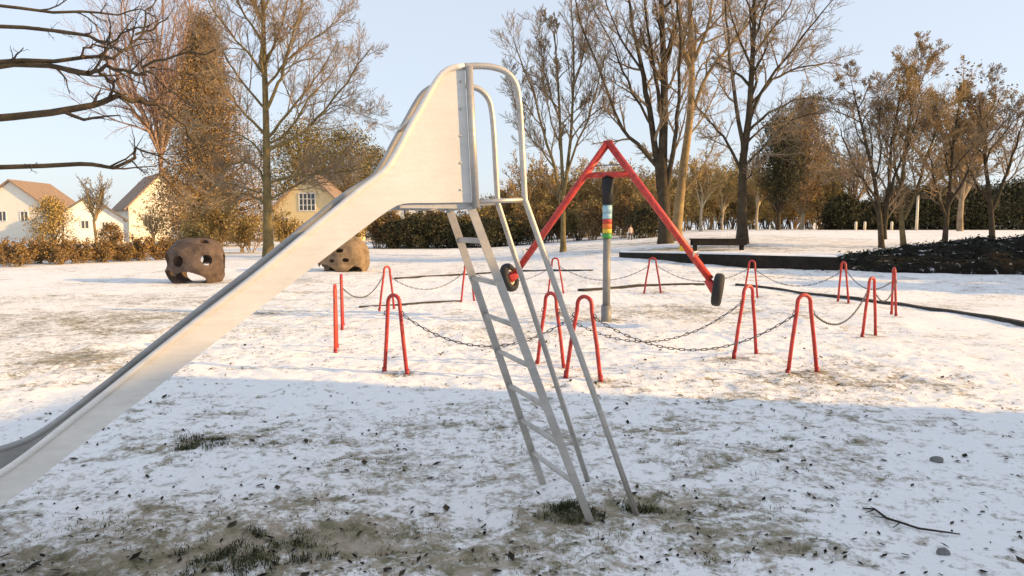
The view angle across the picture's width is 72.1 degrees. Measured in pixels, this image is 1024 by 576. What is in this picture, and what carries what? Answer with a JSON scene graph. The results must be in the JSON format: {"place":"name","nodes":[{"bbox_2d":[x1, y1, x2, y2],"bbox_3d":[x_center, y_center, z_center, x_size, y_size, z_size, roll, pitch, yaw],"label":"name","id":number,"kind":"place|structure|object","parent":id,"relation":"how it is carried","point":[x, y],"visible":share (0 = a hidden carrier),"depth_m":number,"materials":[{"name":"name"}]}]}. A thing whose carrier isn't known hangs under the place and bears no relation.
{"place":"outdoors","nodes":[
{"label":"outdoors","id":0,"kind":"place"},
{"bbox_2d":[171,433,667,575],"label":"green grass","id":1,"kind":"structure","parent":0,"point":[644,508],"depth_m":3.58,"materials":[{"name":"plant"}]},
{"bbox_2d":[0,228,1023,575],"bbox_3d":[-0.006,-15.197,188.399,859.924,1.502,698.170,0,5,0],"label":"ground","id":2,"kind":"structure","parent":0,"point":[70,330],"depth_m":5.84,"materials":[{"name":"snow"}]},
{"bbox_2d":[0,236,41,266],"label":"hedge bush","id":3,"kind":"object","parent":2,"relation":"on","point":[18,254],"visible":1,"depth_m":29.15,"materials":[{"name":"brown plant"}]},
{"bbox_2d":[0,179,74,239],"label":"house","id":4,"kind":"structure","parent":2,"relation":"on","point":[18,198],"depth_m":91.64,"materials":[{"name":"paint"}]},
{"bbox_2d":[24,236,50,263],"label":"hedge bush","id":5,"kind":"object","parent":2,"relation":"on","point":[33,246],"visible":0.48,"depth_m":31.23,"materials":[{"name":"brown plant"}]},
{"bbox_2d":[20,193,81,246],"bbox_3d":[-24.131,-3.205,36.856,3.010,3.742,2.879,0,5,0],"label":"shrub bush","id":6,"kind":"object","parent":2,"relation":"on","point":[51,216],"visible":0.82,"depth_m":36.57,"materials":[{"name":"brown plant"}]},
{"bbox_2d":[40,235,74,264],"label":"hedge bush","id":7,"kind":"object","parent":2,"relation":"on","point":[59,254],"visible":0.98,"depth_m":30.55,"materials":[{"name":"brown plant"}]},
{"bbox_2d":[68,237,94,263],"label":"hedge bush","id":8,"kind":"object","parent":2,"relation":"on","point":[82,253],"visible":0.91,"depth_m":31.48,"materials":[{"name":"brown plant"}]},
{"bbox_2d":[55,197,128,243],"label":"house","id":9,"kind":"structure","parent":2,"relation":"on","point":[85,222],"depth_m":71.57,"materials":[{"name":"white plaster"},{"name":"brown roof tile"},{"name":"glass"}]},
{"bbox_2d":[75,171,112,245],"bbox_3d":[-26.066,-4.662,44.288,2.055,5.348,2.587,-2,5,-23],"label":"bare tree","id":10,"kind":"object","parent":2,"relation":"on","point":[90,203],"visible":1,"depth_m":43.75,"materials":[{"name":"plant"}]},
{"bbox_2d":[89,237,115,262],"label":"hedge bush","id":11,"kind":"object","parent":2,"relation":"on","point":[102,252],"visible":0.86,"depth_m":32.25,"materials":[{"name":"brown plant"}]},
{"bbox_2d":[0,0,220,179],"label":"bare tree","id":12,"kind":"object","parent":2,"relation":"on","point":[14,61],"visible":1,"depth_m":12.07,"materials":[{"name":"brown plant"}]},
{"bbox_2d":[92,221,129,258],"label":"shrub bush","id":13,"kind":"object","parent":2,"relation":"on","point":[114,235],"visible":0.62,"depth_m":34.70,"materials":[{"name":"brown plant"}]},
{"bbox_2d":[110,239,136,261],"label":"hedge bush","id":14,"kind":"object","parent":2,"relation":"on","point":[119,255],"visible":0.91,"depth_m":33.11,"materials":[{"name":"brown plant"}]},
{"bbox_2d":[124,232,154,260],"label":"hedge bush","id":15,"kind":"object","parent":2,"relation":"on","point":[143,249],"visible":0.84,"depth_m":33.88,"materials":[{"name":"brown plant"}]},
{"bbox_2d":[48,0,250,171],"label":"birch tree","id":16,"kind":"object","parent":2,"relation":"on","point":[153,95],"visible":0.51,"depth_m":95.61,"materials":[{"name":"plant"}]},
{"bbox_2d":[131,205,169,240],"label":"bush","id":17,"kind":"object","parent":2,"relation":"on","point":[151,222],"visible":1,"depth_m":41.80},
{"bbox_2d":[112,168,191,241],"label":"house","id":18,"kind":"structure","parent":2,"relation":"on","point":[133,199],"depth_m":82.71,"materials":[{"name":"paint"}]},
{"bbox_2d":[146,233,172,259],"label":"hedge bush","id":19,"kind":"object","parent":2,"relation":"on","point":[159,251],"visible":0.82,"depth_m":34.85,"materials":[{"name":"brown plant"}]},
{"bbox_2d":[165,238,224,283],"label":"climbing dome","id":20,"kind":"structure","parent":2,"relation":"on","point":[183,256],"depth_m":20.46,"materials":[{"name":"stone"}]},
{"bbox_2d":[180,221,221,242],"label":"bush","id":21,"kind":"object","parent":2,"relation":"on","point":[190,232],"visible":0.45,"depth_m":41.28,"materials":[{"name":"brown plant"}]},
{"bbox_2d":[126,3,293,246],"bbox_3d":[-26.316,-13.882,60.548,14.572,20.979,15.115,0,5,0],"label":"conifer","id":22,"kind":"object","parent":2,"relation":"on","point":[186,169],"visible":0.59,"depth_m":59.83,"materials":[{"name":"brown plant"}]},
{"bbox_2d":[176,192,245,247],"bbox_3d":[-18.676,-4.053,43.745,4.010,4.083,3.357,-2,5,-25],"label":"bush","id":23,"kind":"object","parent":2,"relation":"on","point":[223,227],"visible":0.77,"depth_m":43.46,"materials":[{"name":"brown plant"}]},
{"bbox_2d":[224,207,282,252],"bbox_3d":[-16.971,-3.692,45.654,4.637,3.025,3.152,3,6,31],"label":"bush","id":24,"kind":"object","parent":2,"relation":"on","point":[244,233],"visible":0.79,"depth_m":45.64,"materials":[{"name":"brown plant"}]},
{"bbox_2d":[153,0,399,256],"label":"bare tree","id":25,"kind":"object","parent":2,"relation":"on","point":[261,12],"visible":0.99,"depth_m":37.18,"materials":[{"name":"brown plant"}]},
{"bbox_2d":[272,210,306,242],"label":"bush","id":26,"kind":"object","parent":2,"relation":"on","point":[284,228],"visible":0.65,"depth_m":49.27,"materials":[{"name":"brown plant"}]},
{"bbox_2d":[237,110,352,212],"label":"broadleaf tree","id":27,"kind":"object","parent":2,"relation":"on","point":[287,165],"visible":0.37,"depth_m":104.78,"materials":[{"name":"brown plant"}]},
{"bbox_2d":[272,169,365,241],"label":"house","id":28,"kind":"structure","parent":2,"relation":"on","point":[303,206],"depth_m":81.45,"materials":[{"name":"paint"}]},
{"bbox_2d":[298,193,315,210],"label":"window","id":29,"kind":"structure","parent":28,"relation":"in","point":[305,202],"depth_m":81.44,"materials":[{"name":"white glass"}]},
{"bbox_2d":[0,62,639,522],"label":"playground slide","id":30,"kind":"object","parent":2,"relation":"on","point":[428,162],"visible":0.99,"depth_m":3.40,"materials":[{"name":"metal"}]},
{"bbox_2d":[333,284,338,352],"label":"hoop","id":31,"kind":"object","parent":2,"relation":"on","point":[335,325],"visible":0.97,"depth_m":9.12,"materials":[{"name":"red paint"}]},
{"bbox_2d":[340,274,344,329],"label":"hoop","id":32,"kind":"object","parent":2,"relation":"on","point":[341,304],"visible":0.94,"depth_m":11.20,"materials":[{"name":"red paint"}]},
{"bbox_2d":[318,236,369,271],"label":"climbing dome","id":33,"kind":"structure","parent":2,"relation":"on","point":[352,254],"depth_m":25.62,"materials":[{"name":"stone"}]},
{"bbox_2d":[307,121,382,229],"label":"broadleaf tree","id":34,"kind":"object","parent":2,"relation":"on","point":[362,146],"visible":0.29,"depth_m":90.15,"materials":[{"name":"brown plant"}]},
{"bbox_2d":[353,143,401,218],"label":"broadleaf tree","id":35,"kind":"object","parent":2,"relation":"on","point":[380,156],"visible":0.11,"depth_m":94.25,"materials":[{"name":"brown plant"}]},
{"bbox_2d":[362,217,395,247],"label":"hedge bush","id":36,"kind":"object","parent":2,"relation":"on","point":[373,228],"visible":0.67,"depth_m":54.81,"materials":[{"name":"plant"}]},
{"bbox_2d":[378,266,394,310],"bbox_3d":[-2.472,0.033,13.873,0.050,0.951,0.466,3,6,34],"label":"hoop","id":37,"kind":"object","parent":2,"relation":"on","point":[382,284],"visible":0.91,"depth_m":13.78,"materials":[{"name":"red paint"}]},
{"bbox_2d":[372,210,408,246],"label":"hedge bush","id":38,"kind":"object","parent":2,"relation":"on","point":[391,214],"visible":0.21,"depth_m":55.26,"materials":[{"name":"brown plant"}]},
{"bbox_2d":[382,293,409,374],"bbox_3d":[-1.288,0.531,7.774,0.376,0.949,0.055,3,6,30],"label":"hoop","id":39,"kind":"object","parent":2,"relation":"on","point":[387,310],"visible":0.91,"depth_m":7.73,"materials":[{"name":"red paint"}]},
{"bbox_2d":[372,218,419,248],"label":"evergreen bush","id":40,"kind":"object","parent":2,"relation":"on","point":[398,235],"visible":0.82,"depth_m":54.13,"materials":[{"name":"green plant"}]},
{"bbox_2d":[393,211,443,248],"bbox_3d":[-7.190,-4.492,54.488,4.158,3.307,4.018,1,5,11],"label":"evergreen bush","id":41,"kind":"object","parent":2,"relation":"on","point":[417,220],"visible":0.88,"depth_m":53.94,"materials":[{"name":"green plant"}]},
{"bbox_2d":[408,211,467,248],"bbox_3d":[-5.690,-4.496,54.781,4.637,3.243,4.158,0,5,0],"label":"evergreen bush","id":42,"kind":"object","parent":2,"relation":"on","point":[441,217],"visible":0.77,"depth_m":54.11,"materials":[{"name":"green plant"}]},
{"bbox_2d":[437,217,477,247],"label":"evergreen bush","id":43,"kind":"object","parent":2,"relation":"on","point":[465,226],"visible":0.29,"depth_m":54.50,"materials":[{"name":"green plant"}]},
{"bbox_2d":[462,216,505,247],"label":"evergreen bush","id":44,"kind":"object","parent":2,"relation":"on","point":[487,223],"visible":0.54,"depth_m":53.41,"materials":[{"name":"green plant"}]},
{"bbox_2d":[485,178,521,215],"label":"hedge bush","id":45,"kind":"object","parent":2,"relation":"on","point":[515,211],"visible":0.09,"depth_m":69.93,"materials":[{"name":"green plant"}]},
{"bbox_2d":[484,217,532,245],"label":"evergreen bush","id":46,"kind":"object","parent":2,"relation":"on","point":[512,232],"visible":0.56,"depth_m":53.93,"materials":[{"name":"green plant"}]},
{"bbox_2d":[0,325,1023,575],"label":"leaf litter","id":47,"kind":"object","parent":2,"relation":"on","point":[364,461],"visible":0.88,"depth_m":4.07,"materials":[{"name":"plant"}]},
{"bbox_2d":[509,203,548,243],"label":"hedge bush","id":48,"kind":"object","parent":2,"relation":"on","point":[537,215],"visible":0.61,"depth_m":54.52,"materials":[{"name":"plant"}]},
{"bbox_2d":[499,140,564,211],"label":"bare tree","id":49,"kind":"object","parent":2,"relation":"on","point":[538,198],"visible":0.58,"depth_m":65.13,"materials":[{"name":"brown plant"}]},
{"bbox_2d":[520,197,558,242],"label":"hedge bush","id":50,"kind":"object","parent":2,"relation":"on","point":[548,211],"visible":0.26,"depth_m":56.85,"materials":[{"name":"brown plant"}]},
{"bbox_2d":[535,291,565,367],"bbox_3d":[0.454,0.514,8.209,0.465,0.948,0.069,5,7,43],"label":"hoop","id":51,"kind":"object","parent":2,"relation":"on","point":[544,307],"visible":0.85,"depth_m":8.13,"materials":[{"name":"red paint"}]},
{"bbox_2d":[526,155,579,239],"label":"bare tree","id":52,"kind":"object","parent":2,"relation":"on","point":[530,172],"visible":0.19,"depth_m":66.52,"materials":[{"name":"brown plant"}]},
{"bbox_2d":[489,0,629,251],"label":"bare tree","id":53,"kind":"object","parent":2,"relation":"on","point":[560,132],"visible":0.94,"depth_m":35.27,"materials":[{"name":"brown plant"}]},
{"bbox_2d":[545,201,577,241],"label":"hedge bush","id":54,"kind":"object","parent":2,"relation":"on","point":[558,223],"visible":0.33,"depth_m":57.15,"materials":[{"name":"brown plant"}]},
{"bbox_2d":[559,203,588,240],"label":"hedge bush","id":55,"kind":"object","parent":2,"relation":"on","point":[572,219],"visible":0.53,"depth_m":55.66,"materials":[{"name":"brown plant"}]},
{"bbox_2d":[549,156,608,237],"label":"bare tree","id":56,"kind":"object","parent":2,"relation":"on","point":[582,192],"visible":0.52,"depth_m":66.70,"materials":[{"name":"brown plant"}]},
{"bbox_2d":[563,295,602,381],"bbox_3d":[0.750,0.540,7.393,0.464,0.948,0.052,3,6,33],"label":"hoop","id":57,"kind":"object","parent":2,"relation":"on","point":[594,329],"visible":0.96,"depth_m":7.31,"materials":[{"name":"red paint"}]},
{"bbox_2d":[403,315,573,347],"bbox_3d":[-0.269,0.460,7.579,1.864,0.367,0.030,1,5,8],"label":"chain","id":58,"kind":"object","parent":57,"relation":"hanging from","point":[481,345],"visible":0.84,"depth_m":7.61,"materials":[{"name":"metal"}]},
{"bbox_2d":[594,315,794,350],"bbox_3d":[1.963,0.480,7.493,2.264,0.392,0.030,-1,5,-9],"label":"chain","id":59,"kind":"object","parent":57,"relation":"hanging from","point":[712,348],"visible":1,"depth_m":7.52,"materials":[{"name":"metal"}]},
{"bbox_2d":[576,200,612,240],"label":"hedge bush","id":60,"kind":"object","parent":2,"relation":"on","point":[593,226],"visible":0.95,"depth_m":52.92,"materials":[{"name":"plant"}]},
{"bbox_2d":[500,140,724,321],"bbox_3d":[1.609,-0.905,11.992,3.964,3.172,0.534,2,5,26],"label":"rotating swing","id":61,"kind":"object","parent":2,"relation":"on","point":[510,276],"visible":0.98,"depth_m":11.88,"materials":[{"name":"red paint"}]},
{"bbox_2d":[586,164,649,235],"bbox_3d":[10.361,-8.150,65.355,5.152,6.968,6.521,-4,6,-38],"label":"bare tree","id":62,"kind":"object","parent":2,"relation":"on","point":[616,194],"visible":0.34,"depth_m":64.76,"materials":[{"name":"brown plant"}]},
{"bbox_2d":[599,191,638,237],"bbox_3d":[8.191,-5.371,52.275,3.206,3.675,2.678,4,6,38],"label":"hedge bush","id":63,"kind":"object","parent":2,"relation":"on","point":[623,204],"visible":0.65,"depth_m":52.04,"materials":[{"name":"plant"}]},
{"bbox_2d":[567,0,709,243],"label":"bare tree","id":64,"kind":"object","parent":2,"relation":"on","point":[663,172],"visible":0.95,"depth_m":35.17,"materials":[{"name":"brown plant"}]},
{"bbox_2d":[578,283,704,290],"bbox_3d":[3.319,0.038,18.141,3.573,0.272,0.433,-2,5,-17],"label":"edging","id":65,"kind":"object","parent":2,"relation":"on","point":[615,287],"visible":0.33,"depth_m":18.18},
{"bbox_2d":[620,202,671,237],"bbox_3d":[9.343,-4.611,48.344,3.862,2.654,4.158,1,5,12],"label":"evergreen bush","id":66,"kind":"object","parent":2,"relation":"on","point":[644,219],"visible":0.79,"depth_m":47.83,"materials":[{"name":"green plant"}]},
{"bbox_2d":[624,170,691,205],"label":"bare tree","id":67,"kind":"object","parent":2,"relation":"on","point":[648,187],"visible":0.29,"depth_m":60.98,"materials":[{"name":"brown plant"}]},
{"bbox_2d":[667,159,720,230],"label":"hedge bush","id":68,"kind":"object","parent":2,"relation":"on","point":[673,186],"visible":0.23,"depth_m":71.44,"materials":[{"name":"brown plant"}]},
{"bbox_2d":[672,144,736,231],"bbox_3d":[16.794,-8.970,63.125,5.659,8.190,4.638,-3,6,-29],"label":"bare tree","id":69,"kind":"object","parent":2,"relation":"on","point":[705,190],"visible":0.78,"depth_m":62.88,"materials":[{"name":"brown plant"}]},
{"bbox_2d":[692,160,736,229],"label":"hedge bush","id":70,"kind":"object","parent":2,"relation":"on","point":[712,205],"visible":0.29,"depth_m":81.59,"materials":[{"name":"brown plant"}]},
{"bbox_2d":[689,238,747,250],"bbox_3d":[8.490,-1.778,28.974,2.300,0.518,0.420,0,5,2],"label":"park bench","id":71,"kind":"object","parent":2,"relation":"on","point":[740,242],"visible":0.87,"depth_m":28.77,"materials":[{"name":"brown wood"}]},
{"bbox_2d":[711,164,737,229],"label":"bare tree","id":72,"kind":"object","parent":2,"relation":"on","point":[730,193],"visible":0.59,"depth_m":73.19,"materials":[{"name":"brown plant"}]},
{"bbox_2d":[667,0,784,240],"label":"bare tree","id":73,"kind":"object","parent":2,"relation":"on","point":[677,219],"visible":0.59,"depth_m":37.75,"materials":[{"name":"beige plant"}]},
{"bbox_2d":[706,151,750,228],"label":"hedge bush","id":74,"kind":"object","parent":2,"relation":"on","point":[735,180],"visible":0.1,"depth_m":90.59,"materials":[{"name":"brown plant"}]},
{"bbox_2d":[619,251,838,269],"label":"wall","id":75,"kind":"structure","parent":2,"relation":"on","point":[795,261],"depth_m":22.00,"materials":[{"name":"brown wood"}]},
{"bbox_2d":[732,284,757,358],"bbox_3d":[2.906,0.427,8.738,0.464,0.951,0.052,-3,6,-32],"label":"hoop","id":76,"kind":"object","parent":2,"relation":"on","point":[742,301],"visible":0.93,"depth_m":8.67,"materials":[{"name":"red paint"}]},
{"bbox_2d":[558,303,740,342],"bbox_3d":[1.670,0.432,8.392,2.350,0.447,0.030,-1,5,-14],"label":"chain","id":77,"kind":"object","parent":76,"relation":"hanging from","point":[731,310],"visible":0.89,"depth_m":8.45,"materials":[{"name":"metal"}]},
{"bbox_2d":[726,186,771,228],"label":"hedge bush","id":78,"kind":"object","parent":2,"relation":"on","point":[751,212],"visible":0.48,"depth_m":81.10,"materials":[{"name":"brown plant"}]},
{"bbox_2d":[736,152,770,229],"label":"bare tree","id":79,"kind":"object","parent":2,"relation":"on","point":[754,188],"visible":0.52,"depth_m":71.24,"materials":[{"name":"brown plant"}]},
{"bbox_2d":[747,181,797,228],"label":"hedge bush","id":80,"kind":"object","parent":2,"relation":"on","point":[771,215],"visible":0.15,"depth_m":84.05,"materials":[{"name":"brown plant"}]},
{"bbox_2d":[679,0,868,243],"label":"bare tree","id":81,"kind":"object","parent":2,"relation":"on","point":[751,103],"visible":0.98,"depth_m":31.71,"materials":[{"name":"brown plant"}]},
{"bbox_2d":[749,104,812,229],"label":"evergreen tree","id":82,"kind":"object","parent":2,"relation":"on","point":[781,172],"visible":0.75,"depth_m":68.61,"materials":[{"name":"brown plant"}]},
{"bbox_2d":[783,180,813,228],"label":"hedge bush","id":83,"kind":"object","parent":2,"relation":"on","point":[795,215],"visible":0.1,"depth_m":87.73,"materials":[{"name":"brown plant"}]},
{"bbox_2d":[785,293,819,372],"bbox_3d":[3.192,0.526,7.702,0.431,0.949,0.054,-1,5,-15],"label":"hoop","id":84,"kind":"object","parent":2,"relation":"on","point":[794,326],"visible":0.91,"depth_m":7.67,"materials":[{"name":"red paint"}]},
{"bbox_2d":[783,89,839,229],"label":"leafy tree","id":85,"kind":"object","parent":2,"relation":"on","point":[803,200],"visible":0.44,"depth_m":74.42,"materials":[{"name":"brown twig"},{"name":"brown leaves"},{"name":"dark bark"}]},
{"bbox_2d":[789,120,842,228],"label":"leafy tree","id":86,"kind":"object","parent":2,"relation":"on","point":[811,209],"visible":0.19,"depth_m":81.98,"materials":[{"name":"brown plant"}]},
{"bbox_2d":[813,166,851,220],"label":"hedge bush","id":87,"kind":"object","parent":2,"relation":"on","point":[836,189],"visible":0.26,"depth_m":80.47,"materials":[{"name":"brown plant"}]},
{"bbox_2d":[811,189,871,229],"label":"evergreen bush","id":88,"kind":"object","parent":2,"relation":"on","point":[838,212],"visible":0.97,"depth_m":72.52,"materials":[{"name":"green plant"}]},
{"bbox_2d":[837,261,849,302],"bbox_3d":[7.069,-0.101,15.005,0.064,0.949,0.448,-1,5,-6],"label":"hoop","id":89,"kind":"object","parent":2,"relation":"on","point":[846,277],"visible":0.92,"depth_m":14.93,"materials":[{"name":"red paint"}]},
{"bbox_2d":[835,136,892,199],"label":"bare tree","id":90,"kind":"object","parent":2,"relation":"on","point":[856,193],"visible":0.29,"depth_m":82.67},
{"bbox_2d":[860,276,877,336],"bbox_3d":[5.287,0.301,10.393,0.464,0.949,0.052,-4,6,-38],"label":"hoop","id":91,"kind":"object","parent":2,"relation":"on","point":[866,306],"visible":0.94,"depth_m":10.32,"materials":[{"name":"red paint"}]},
{"bbox_2d":[854,198,898,229],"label":"evergreen bush","id":92,"kind":"object","parent":2,"relation":"on","point":[872,223],"visible":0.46,"depth_m":72.25,"materials":[{"name":"green plant"}]},
{"bbox_2d":[804,51,952,247],"bbox_3d":[15.203,-5.783,29.719,6.742,8.709,5.162,0,5,0],"label":"bushy tree","id":93,"kind":"object","parent":2,"relation":"on","point":[890,189],"visible":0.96,"depth_m":29.56,"materials":[{"name":"brown plant"}]},
{"bbox_2d":[735,283,1023,326],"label":"edging","id":94,"kind":"object","parent":2,"relation":"on","point":[1020,323],"visible":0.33,"depth_m":14.11,"materials":[{"name":"black rubber"}]},
{"bbox_2d":[890,267,897,315],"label":"hoop","id":95,"kind":"object","parent":2,"relation":"on","point":[894,295],"visible":0.93,"depth_m":12.66,"materials":[{"name":"red paint"}]},
{"bbox_2d":[863,185,943,229],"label":"evergreen bush","id":96,"kind":"object","parent":2,"relation":"on","point":[909,223],"visible":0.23,"depth_m":71.93,"materials":[{"name":"green plant"}]},
{"bbox_2d":[863,508,959,534],"bbox_3d":[2.103,1.271,3.783,0.212,0.024,0.484,-5,7,-44],"label":"fallen twig","id":97,"kind":"object","parent":2,"relation":"on","point":[891,519],"visible":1,"depth_m":3.78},
{"bbox_2d":[863,30,975,246],"bbox_3d":[17.409,-6.182,30.504,6.051,9.337,4.202,0,5,0],"label":"bushy tree","id":98,"kind":"object","parent":2,"relation":"on","point":[910,83],"visible":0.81,"depth_m":29.80,"materials":[{"name":"brown plant"}]},
{"bbox_2d":[837,236,1023,274],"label":"mound","id":99,"kind":"object","parent":2,"relation":"on","point":[1016,265],"visible":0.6,"depth_m":21.37,"materials":[{"name":"soil"}]},
{"bbox_2d":[804,234,1023,272],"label":"ivy","id":100,"kind":"object","parent":99,"relation":"on","point":[912,251],"visible":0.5,"depth_m":21.86,"materials":[{"name":"black plant"}]},
{"bbox_2d":[907,178,979,229],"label":"evergreen bush","id":101,"kind":"object","parent":2,"relation":"on","point":[937,224],"visible":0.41,"depth_m":71.96,"materials":[{"name":"green plant"}]},
{"bbox_2d":[892,54,1018,230],"bbox_3d":[38.088,-12.024,59.281,10.514,14.853,8.617,-2,5,-24],"label":"bare tree","id":102,"kind":"object","parent":2,"relation":"on","point":[964,190],"visible":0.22,"depth_m":58.85,"materials":[{"name":"plant"}]},
{"bbox_2d":[905,84,1015,241],"bbox_3d":[19.104,-5.046,30.092,4.154,7.134,5.205,2,5,22],"label":"bushy tree","id":103,"kind":"object","parent":2,"relation":"on","point":[980,140],"visible":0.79,"depth_m":29.84,"materials":[{"name":"brown plant"}]},
{"bbox_2d":[943,62,1023,238],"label":"bushy tree","id":104,"kind":"object","parent":2,"relation":"on","point":[1019,114],"visible":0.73,"depth_m":30.24,"materials":[{"name":"brown plant"}]},
{"bbox_2d":[952,180,1023,229],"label":"evergreen bush","id":105,"kind":"object","parent":2,"relation":"on","point":[982,205],"visible":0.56,"depth_m":71.80,"materials":[{"name":"green plant"}]},
{"bbox_2d":[975,174,1023,229],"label":"evergreen bush","id":106,"kind":"object","parent":2,"relation":"on","point":[1016,190],"visible":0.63,"depth_m":72.32,"materials":[{"name":"green plant"}]},
{"bbox_2d":[0,0,1023,229],"label":"sky","id":107,"kind":"structure","parent":0,"point":[423,37],"materials":[{"name":"blue"}]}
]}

